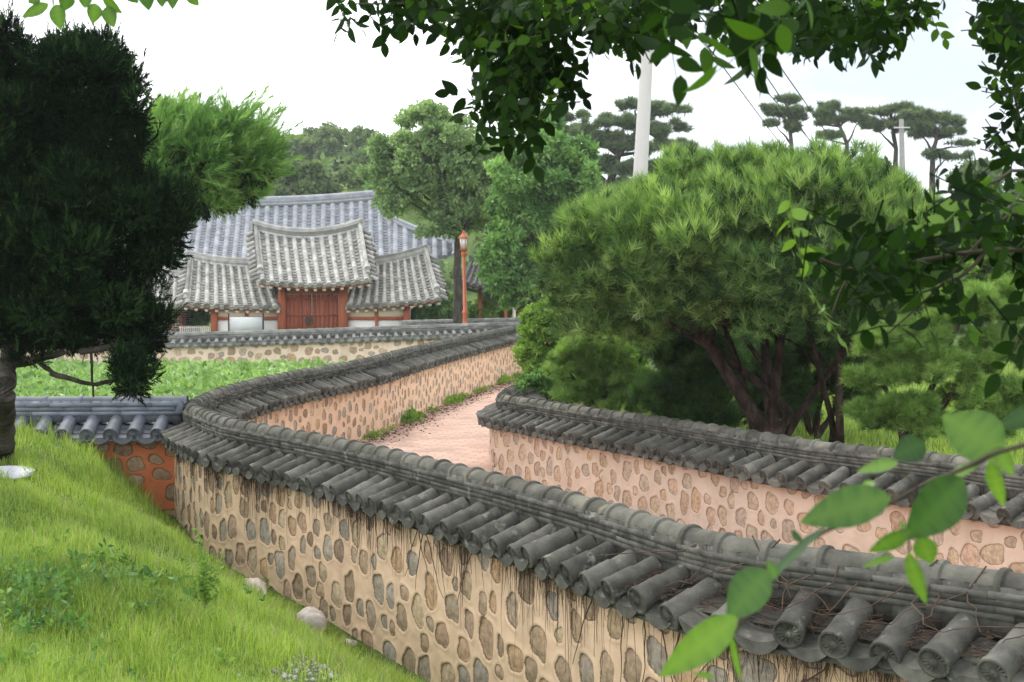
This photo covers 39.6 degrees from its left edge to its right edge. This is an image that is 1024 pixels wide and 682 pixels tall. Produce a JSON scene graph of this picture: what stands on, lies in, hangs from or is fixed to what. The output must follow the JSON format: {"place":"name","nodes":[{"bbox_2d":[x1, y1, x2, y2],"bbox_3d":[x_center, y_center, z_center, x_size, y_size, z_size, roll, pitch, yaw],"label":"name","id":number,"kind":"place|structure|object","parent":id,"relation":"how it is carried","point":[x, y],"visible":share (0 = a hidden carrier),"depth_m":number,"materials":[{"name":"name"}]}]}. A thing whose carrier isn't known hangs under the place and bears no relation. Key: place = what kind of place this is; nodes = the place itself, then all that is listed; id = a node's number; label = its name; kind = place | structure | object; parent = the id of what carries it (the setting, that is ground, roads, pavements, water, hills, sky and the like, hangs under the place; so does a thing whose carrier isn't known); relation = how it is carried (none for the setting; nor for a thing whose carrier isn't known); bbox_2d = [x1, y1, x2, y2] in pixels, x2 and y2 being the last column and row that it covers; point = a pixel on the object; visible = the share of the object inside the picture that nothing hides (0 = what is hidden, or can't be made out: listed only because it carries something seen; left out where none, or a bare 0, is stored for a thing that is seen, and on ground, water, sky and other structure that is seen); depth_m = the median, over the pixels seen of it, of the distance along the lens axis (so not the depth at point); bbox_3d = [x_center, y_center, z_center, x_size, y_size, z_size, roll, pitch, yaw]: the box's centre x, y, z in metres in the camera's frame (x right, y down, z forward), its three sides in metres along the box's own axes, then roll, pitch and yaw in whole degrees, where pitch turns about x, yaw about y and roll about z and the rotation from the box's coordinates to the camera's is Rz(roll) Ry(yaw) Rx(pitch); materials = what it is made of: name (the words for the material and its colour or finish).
{"place":"outdoors","nodes":[
{"label":"outdoors","id":0,"kind":"place"},
{"bbox_2d":[360,358,652,471],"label":"path","id":1,"kind":"structure","parent":0,"point":[460,435],"depth_m":26.16,"materials":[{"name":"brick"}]},
{"bbox_2d":[360,377,517,447],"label":"leaf litter","id":2,"kind":"object","parent":1,"relation":"on","point":[421,423],"visible":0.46,"depth_m":30.26,"materials":[{"name":"plant"}]},
{"bbox_2d":[358,371,523,440],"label":"path edge weeds","id":3,"kind":"object","parent":1,"relation":"on","point":[412,415],"visible":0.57,"depth_m":31.09,"materials":[{"name":"green plant"}]},
{"bbox_2d":[0,171,1023,681],"bbox_3d":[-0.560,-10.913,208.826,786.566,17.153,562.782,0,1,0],"label":"ground","id":4,"kind":"structure","parent":0,"point":[414,219],"depth_m":13.55,"materials":[{"name":"green plant"}]},
{"bbox_2d":[0,609,23,630],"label":"weed plant","id":5,"kind":"object","parent":4,"relation":"on","point":[5,621],"visible":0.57,"depth_m":7.58,"materials":[{"name":"green plant"}]},
{"bbox_2d":[0,465,34,480],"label":"boulder","id":6,"kind":"object","parent":4,"relation":"on","point":[15,471],"visible":0.73,"depth_m":14.08,"materials":[{"name":"white stone"}]},
{"bbox_2d":[6,641,40,663],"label":"weed plant","id":7,"kind":"object","parent":4,"relation":"on","point":[17,652],"visible":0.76,"depth_m":6.89,"materials":[{"name":"green plant"}]},
{"bbox_2d":[24,543,55,558],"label":"weed plant","id":8,"kind":"object","parent":4,"relation":"on","point":[37,548],"visible":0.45,"depth_m":9.94,"materials":[{"name":"green plant"}]},
{"bbox_2d":[42,609,63,631],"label":"weed plant","id":9,"kind":"object","parent":4,"relation":"on","point":[52,624],"visible":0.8,"depth_m":7.67,"materials":[{"name":"green plant"}]},
{"bbox_2d":[45,652,90,680],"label":"weed plant","id":10,"kind":"object","parent":4,"relation":"on","point":[82,670],"visible":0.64,"depth_m":6.71,"materials":[{"name":"green plant"}]},
{"bbox_2d":[61,581,85,594],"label":"weed plant","id":11,"kind":"object","parent":4,"relation":"on","point":[74,588],"visible":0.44,"depth_m":8.35,"materials":[{"name":"green plant"}]},
{"bbox_2d":[15,395,188,515],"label":"stone wall","id":12,"kind":"structure","parent":4,"relation":"on","point":[137,441],"depth_m":17.25,"materials":[{"name":"tile"}]},
{"bbox_2d":[0,0,207,458],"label":"juniper tree","id":13,"kind":"object","parent":4,"relation":"on","point":[79,192],"visible":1,"depth_m":12.37,"materials":[{"name":"green plant"}]},
{"bbox_2d":[88,625,122,654],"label":"weed plant","id":14,"kind":"object","parent":4,"relation":"on","point":[101,635],"visible":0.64,"depth_m":7.42,"materials":[{"name":"green plant"}]},
{"bbox_2d":[115,598,146,615],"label":"weed plant","id":15,"kind":"object","parent":4,"relation":"on","point":[131,605],"visible":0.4,"depth_m":8.18,"materials":[{"name":"green plant"}]},
{"bbox_2d":[0,528,265,675],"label":"rank weeds","id":16,"kind":"object","parent":4,"relation":"on","point":[23,578],"visible":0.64,"depth_m":8.48,"materials":[{"name":"green plant"}]},
{"bbox_2d":[143,567,163,589],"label":"weed plant","id":17,"kind":"object","parent":4,"relation":"on","point":[156,578],"visible":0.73,"depth_m":9.49,"materials":[{"name":"green plant"}]},
{"bbox_2d":[124,267,193,332],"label":"side house","id":18,"kind":"structure","parent":4,"relation":"on","point":[183,317],"depth_m":61.51,"materials":[{"name":"tile"}]},
{"bbox_2d":[13,356,357,423],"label":"crops","id":19,"kind":"object","parent":4,"relation":"on","point":[191,379],"visible":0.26,"depth_m":38.20,"materials":[{"name":"green plant"}]},
{"bbox_2d":[179,326,210,331],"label":"picket fence","id":20,"kind":"object","parent":4,"relation":"on","point":[194,327],"visible":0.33,"depth_m":60.31,"materials":[{"name":"white wood"}]},
{"bbox_2d":[183,307,210,331],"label":"leafy shrub","id":21,"kind":"object","parent":4,"relation":"on","point":[200,317],"visible":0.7,"depth_m":62.56,"materials":[{"name":"green plant"}]},
{"bbox_2d":[179,528,223,611],"bbox_3d":[-1.926,1.451,8.849,0.256,0.583,0.162,1,2,24],"label":"weed plant","id":22,"kind":"object","parent":4,"relation":"on","point":[204,593],"visible":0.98,"depth_m":8.84,"materials":[{"name":"green plant"}]},
{"bbox_2d":[122,80,308,395],"bbox_3d":[-3.995,-1.228,19.415,2.550,4.676,2.016,-1,2,-24],"label":"juniper tree","id":23,"kind":"object","parent":4,"relation":"on","point":[234,157],"visible":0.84,"depth_m":19.00,"materials":[{"name":"green plant"}]},
{"bbox_2d":[0,415,434,681],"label":"grass","id":24,"kind":"structure","parent":4,"relation":"on","point":[220,624],"depth_m":9.12,"materials":[{"name":"green plant"}]},
{"bbox_2d":[209,641,236,668],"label":"weed plant","id":25,"kind":"object","parent":4,"relation":"on","point":[220,657],"visible":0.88,"depth_m":7.49,"materials":[{"name":"green plant"}]},
{"bbox_2d":[228,313,263,339],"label":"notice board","id":26,"kind":"object","parent":4,"relation":"on","point":[244,323],"visible":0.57,"depth_m":59.00,"materials":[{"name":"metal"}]},
{"bbox_2d":[245,578,267,596],"bbox_3d":[-2.362,2.299,13.037,0.238,0.264,0.783,0,2,-19],"label":"boulder","id":27,"kind":"object","parent":4,"relation":"on","point":[255,580],"visible":0.3,"depth_m":12.90,"materials":[{"name":"beige stone"}]},
{"bbox_2d":[192,644,348,681],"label":"flowers","id":28,"kind":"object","parent":4,"relation":"on","point":[294,677],"depth_m":7.73,"materials":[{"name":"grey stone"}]},
{"bbox_2d":[261,149,300,206],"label":"broadleaf tree","id":29,"kind":"object","parent":4,"relation":"on","point":[283,182],"visible":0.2,"depth_m":99.34,"materials":[{"name":"green plant"}]},
{"bbox_2d":[0,321,562,365],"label":"stone wall","id":30,"kind":"structure","parent":4,"relation":"on","point":[334,345],"depth_m":46.38,"materials":[{"name":"stone"}]},
{"bbox_2d":[285,133,313,160],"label":"broadleaf tree","id":31,"kind":"object","parent":4,"relation":"on","point":[297,145],"visible":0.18,"depth_m":148.20,"materials":[{"name":"green plant"}]},
{"bbox_2d":[156,190,453,312],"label":"hall","id":32,"kind":"structure","parent":4,"relation":"on","point":[218,237],"depth_m":78.00,"materials":[{"name":"tile"}]},
{"bbox_2d":[301,126,319,138],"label":"broadleaf tree","id":33,"kind":"object","parent":4,"relation":"on","point":[310,130],"visible":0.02,"depth_m":154.77,"materials":[{"name":"green plant"}]},
{"bbox_2d":[296,606,327,635],"bbox_3d":[-1.684,2.370,11.922,0.296,0.289,0.263,0,1,0],"label":"boulder","id":34,"kind":"object","parent":4,"relation":"on","point":[316,617],"visible":0.46,"depth_m":11.83,"materials":[{"name":"grey stone"}]},
{"bbox_2d":[175,218,449,340],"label":"gatehouse","id":35,"kind":"object","parent":4,"relation":"on","point":[319,277],"visible":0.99,"depth_m":60.13,"materials":[{"name":"tile"}]},
{"bbox_2d":[286,294,311,338],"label":"door","id":36,"kind":"structure","parent":35,"relation":"in","point":[298,306],"depth_m":60.09,"materials":[{"name":"wood"}]},
{"bbox_2d":[312,294,337,337],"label":"door","id":37,"kind":"structure","parent":35,"relation":"in","point":[324,306],"depth_m":60.09,"materials":[{"name":"red wood"}]},
{"bbox_2d":[285,158,341,194],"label":"broadleaf tree","id":38,"kind":"object","parent":4,"relation":"on","point":[314,176],"visible":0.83,"depth_m":100.06,"materials":[{"name":"green plant"}]},
{"bbox_2d":[302,120,347,161],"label":"broadleaf tree","id":39,"kind":"object","parent":4,"relation":"on","point":[327,139],"visible":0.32,"depth_m":148.35,"materials":[{"name":"green plant"}]},
{"bbox_2d":[328,151,355,171],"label":"broadleaf tree","id":40,"kind":"object","parent":4,"relation":"on","point":[335,164],"visible":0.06,"depth_m":126.25,"materials":[{"name":"green plant"}]},
{"bbox_2d":[344,639,358,646],"bbox_3d":[-1.357,2.504,11.719,0.183,0.098,0.153,0,1,0],"label":"boulder","id":41,"kind":"object","parent":4,"relation":"on","point":[353,641],"visible":0.41,"depth_m":11.68,"materials":[{"name":"grey stone"}]},
{"bbox_2d":[334,161,370,188],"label":"broadleaf tree","id":42,"kind":"object","parent":4,"relation":"on","point":[345,174],"visible":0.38,"depth_m":101.91,"materials":[{"name":"green plant"}]},
{"bbox_2d":[336,125,377,155],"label":"broadleaf tree","id":43,"kind":"object","parent":4,"relation":"on","point":[355,139],"visible":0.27,"depth_m":144.00,"materials":[{"name":"green plant"}]},
{"bbox_2d":[352,145,374,165],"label":"broadleaf tree","id":44,"kind":"object","parent":4,"relation":"on","point":[361,157],"visible":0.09,"depth_m":108.23,"materials":[{"name":"green plant"}]},
{"bbox_2d":[362,181,374,190],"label":"broadleaf tree","id":45,"kind":"object","parent":4,"relation":"on","point":[368,187],"visible":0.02,"depth_m":99.40,"materials":[{"name":"green plant"}]},
{"bbox_2d":[357,137,397,155],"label":"broadleaf tree","id":46,"kind":"object","parent":4,"relation":"on","point":[365,144],"visible":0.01,"depth_m":139.21,"materials":[{"name":"green plant"}]},
{"bbox_2d":[411,313,438,319],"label":"leafy shrub","id":47,"kind":"object","parent":4,"relation":"on","point":[413,318],"visible":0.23,"depth_m":62.37,"materials":[{"name":"green plant"}]},
{"bbox_2d":[355,95,503,332],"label":"broadleaf tree","id":48,"kind":"object","parent":4,"relation":"on","point":[457,188],"visible":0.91,"depth_m":54.24,"materials":[{"name":"green plant"}]},
{"bbox_2d":[411,292,473,319],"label":"leafy shrub","id":49,"kind":"object","parent":4,"relation":"on","point":[443,309],"visible":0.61,"depth_m":62.19,"materials":[{"name":"green plant"}]},
{"bbox_2d":[402,317,520,334],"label":"stone wall","id":50,"kind":"structure","parent":4,"relation":"on","point":[437,321],"depth_m":56.90,"materials":[{"name":"stone"}]},
{"bbox_2d":[458,230,468,332],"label":"street lamp","id":51,"kind":"object","parent":4,"relation":"on","point":[463,241],"visible":0.87,"depth_m":51.90,"materials":[{"name":"red metal"}]},
{"bbox_2d":[468,302,510,318],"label":"leafy shrub","id":52,"kind":"object","parent":4,"relation":"on","point":[487,311],"visible":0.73,"depth_m":62.33,"materials":[{"name":"green plant"}]},
{"bbox_2d":[462,255,522,317],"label":"pavilion","id":53,"kind":"structure","parent":4,"relation":"on","point":[472,278],"depth_m":62.18,"materials":[{"name":"tile"}]},
{"bbox_2d":[474,291,524,317],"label":"leafy shrub","id":54,"kind":"object","parent":4,"relation":"on","point":[487,299],"visible":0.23,"depth_m":62.48,"materials":[{"name":"green plant"}]},
{"bbox_2d":[472,109,604,314],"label":"broadleaf tree","id":55,"kind":"object","parent":4,"relation":"on","point":[519,203],"visible":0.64,"depth_m":48.92,"materials":[{"name":"green plant"}]},
{"bbox_2d":[512,366,574,403],"bbox_3d":[0.596,0.752,22.549,1.205,0.714,0.713,0,1,0],"label":"leafy shrub","id":56,"kind":"object","parent":4,"relation":"on","point":[539,381],"visible":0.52,"depth_m":22.41,"materials":[{"name":"green plant"}]},
{"bbox_2d":[105,152,1023,333],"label":"hillside undergrowth","id":57,"kind":"object","parent":4,"relation":"on","point":[441,264],"depth_m":91.19,"materials":[{"name":"green plant"}]},
{"bbox_2d":[540,107,593,135],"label":"pine tree","id":58,"kind":"object","parent":4,"relation":"on","point":[569,116],"visible":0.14,"depth_m":97.54,"materials":[{"name":"green plant"}]},
{"bbox_2d":[160,324,1023,681],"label":"stone wall","id":59,"kind":"structure","parent":4,"relation":"on","point":[296,434],"depth_m":9.96,"materials":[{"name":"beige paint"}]},
{"bbox_2d":[175,454,964,681],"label":"dry vine","id":60,"kind":"object","parent":59,"relation":"hanging from","point":[360,515],"visible":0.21,"depth_m":9.39,"materials":[{"name":"brown plant"}]},
{"bbox_2d":[596,535,1023,664],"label":"dry twigs","id":61,"kind":"object","parent":59,"relation":"on","point":[990,638],"visible":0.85,"depth_m":6.71,"materials":[{"name":"brown plant"}]},
{"bbox_2d":[540,323,662,414],"bbox_3d":[1.482,0.443,21.538,2.177,1.756,1.257,0,1,0],"label":"pine bush","id":62,"kind":"object","parent":4,"relation":"on","point":[602,385],"visible":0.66,"depth_m":21.31,"materials":[{"name":"green plant"}]},
{"bbox_2d":[567,94,699,196],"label":"pine tree","id":63,"kind":"object","parent":4,"relation":"on","point":[617,144],"visible":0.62,"depth_m":93.75,"materials":[{"name":"green plant"}]},
{"bbox_2d":[626,30,654,319],"bbox_3d":[3.268,-4.829,32.889,1.800,9.526,0.400,0,1,0],"label":"utility pole","id":64,"kind":"object","parent":4,"relation":"on","point":[641,139],"visible":0.38,"depth_m":32.75,"materials":[{"name":"concrete"}]},
{"bbox_2d":[326,0,1023,204],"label":"overhanging tree","id":65,"kind":"object","parent":4,"relation":"on","point":[526,67],"visible":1,"depth_m":4.20,"materials":[{"name":"green plant"}]},
{"bbox_2d":[21,0,344,29],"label":"leafy twig","id":66,"kind":"object","parent":65,"relation":"attached to","point":[94,11],"visible":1,"depth_m":2.79,"materials":[{"name":"green plant"}]},
{"bbox_2d":[621,311,755,427],"bbox_3d":[2.493,0.438,20.049,1.941,1.975,1.200,0,1,0],"label":"pine bush","id":67,"kind":"object","parent":4,"relation":"on","point":[686,381],"visible":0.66,"depth_m":19.82,"materials":[{"name":"green plant"}]},
{"bbox_2d":[697,31,783,148],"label":"overhead wire","id":68,"kind":"object","parent":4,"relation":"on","point":[744,95],"visible":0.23,"depth_m":48.01,"materials":[{"name":"metal"}]},
{"bbox_2d":[521,129,972,442],"bbox_3d":[2.905,-0.552,17.582,5.604,4.161,4.793,0,1,0],"label":"pine tree","id":69,"kind":"object","parent":4,"relation":"on","point":[675,238],"visible":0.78,"depth_m":16.44,"materials":[{"name":"green plant"}]},
{"bbox_2d":[476,384,1023,572],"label":"stone wall","id":70,"kind":"structure","parent":4,"relation":"on","point":[742,482],"depth_m":15.39,"materials":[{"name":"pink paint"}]},
{"bbox_2d":[697,13,812,143],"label":"overhead wire","id":71,"kind":"object","parent":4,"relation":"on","point":[774,99],"visible":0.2,"depth_m":50.44,"materials":[{"name":"metal"}]},
{"bbox_2d":[718,5,810,141],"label":"overhead wire","id":72,"kind":"object","parent":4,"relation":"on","point":[784,103],"visible":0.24,"depth_m":49.36,"materials":[{"name":"metal"}]},
{"bbox_2d":[734,315,802,422],"bbox_3d":[3.975,0.415,21.519,1.695,2.184,1.145,0,1,0],"label":"pine bush","id":73,"kind":"object","parent":4,"relation":"on","point":[757,397],"visible":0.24,"depth_m":21.31,"materials":[{"name":"green plant"}]},
{"bbox_2d":[756,92,814,197],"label":"pine tree","id":74,"kind":"object","parent":4,"relation":"on","point":[774,111],"visible":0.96,"depth_m":104.34,"materials":[{"name":"green plant"}]},
{"bbox_2d":[689,310,890,427],"bbox_3d":[4.443,0.393,22.519,3.767,2.430,1.271,0,1,0],"label":"pine bush","id":75,"kind":"object","parent":4,"relation":"on","point":[811,413],"visible":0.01,"depth_m":22.42,"materials":[{"name":"green plant"}]},
{"bbox_2d":[782,69,831,140],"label":"overhead wire","id":76,"kind":"object","parent":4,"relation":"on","point":[805,103],"visible":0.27,"depth_m":48.95,"materials":[{"name":"metal"}]},
{"bbox_2d":[620,362,1023,464],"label":"garden grass","id":77,"kind":"structure","parent":4,"relation":"on","point":[944,446],"depth_m":20.72,"materials":[{"name":"green plant"}]},
{"bbox_2d":[750,313,915,438],"bbox_3d":[4.699,0.416,20.548,2.644,2.066,1.309,0,1,0],"label":"pine bush","id":78,"kind":"object","parent":4,"relation":"on","point":[799,379],"visible":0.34,"depth_m":20.31,"materials":[{"name":"green plant"}]},
{"bbox_2d":[811,98,873,152],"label":"pine tree","id":79,"kind":"object","parent":4,"relation":"on","point":[825,113],"visible":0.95,"depth_m":104.32,"materials":[{"name":"green plant"}]},
{"bbox_2d":[867,156,916,193],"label":"broadleaf tree","id":80,"kind":"object","parent":4,"relation":"on","point":[884,160],"visible":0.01,"depth_m":108.72,"materials":[{"name":"green plant"}]},
{"bbox_2d":[857,99,927,166],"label":"pine tree","id":81,"kind":"object","parent":4,"relation":"on","point":[876,124],"visible":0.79,"depth_m":106.94,"materials":[{"name":"green plant"}]},
{"bbox_2d":[776,147,1023,398],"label":"leafy bough","id":82,"kind":"object","parent":4,"relation":"on","point":[909,258],"visible":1,"depth_m":3.09,"materials":[{"name":"green plant"}]},
{"bbox_2d":[894,119,909,173],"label":"utility pole","id":83,"kind":"object","parent":4,"relation":"on","point":[901,127],"visible":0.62,"depth_m":99.54,"materials":[{"name":"grey concrete"}]},
{"bbox_2d":[835,275,1023,443],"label":"pine tree","id":84,"kind":"object","parent":4,"relation":"on","point":[966,364],"visible":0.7,"depth_m":14.87,"materials":[{"name":"green plant"}]},
{"bbox_2d":[910,307,961,328],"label":"leafy shrub","id":85,"kind":"object","parent":4,"relation":"on","point":[933,322],"depth_m":37.52,"materials":[{"name":"green plant"}]},
{"bbox_2d":[896,106,976,193],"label":"pine tree","id":86,"kind":"object","parent":4,"relation":"on","point":[921,123],"visible":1,"depth_m":104.00,"materials":[{"name":"green plant"}]},
{"bbox_2d":[926,203,1023,326],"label":"leafy shrub","id":87,"kind":"object","parent":4,"relation":"on","point":[984,272],"visible":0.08,"depth_m":35.53,"materials":[{"name":"green plant"}]},
{"bbox_2d":[944,154,1010,215],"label":"broadleaf tree","id":88,"kind":"object","parent":4,"relation":"on","point":[995,174],"visible":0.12,"depth_m":118.95,"materials":[{"name":"green plant"}]},
{"bbox_2d":[1007,167,1023,253],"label":"broadleaf tree","id":89,"kind":"object","parent":4,"relation":"on","point":[1017,180],"visible":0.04,"depth_m":117.79,"materials":[{"name":"green plant"}]},
{"bbox_2d":[0,0,1023,197],"label":"sky","id":90,"kind":"structure","parent":0,"point":[240,45],"materials":[{"name":"white"}]},
{"bbox_2d":[510,292,649,374],"bbox_3d":[1.220,0.058,25.501,2.543,2.031,1.332,0,1,0],"label":"leafy shrub","id":91,"kind":"object","parent":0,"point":[530,349],"visible":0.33,"depth_m":25.28,"materials":[{"name":"green plant"}]},
{"bbox_2d":[659,406,1023,680],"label":"leafy branch","id":92,"kind":"object","parent":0,"point":[940,502],"visible":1,"depth_m":1.60,"materials":[{"name":"green plant"}]}
]}

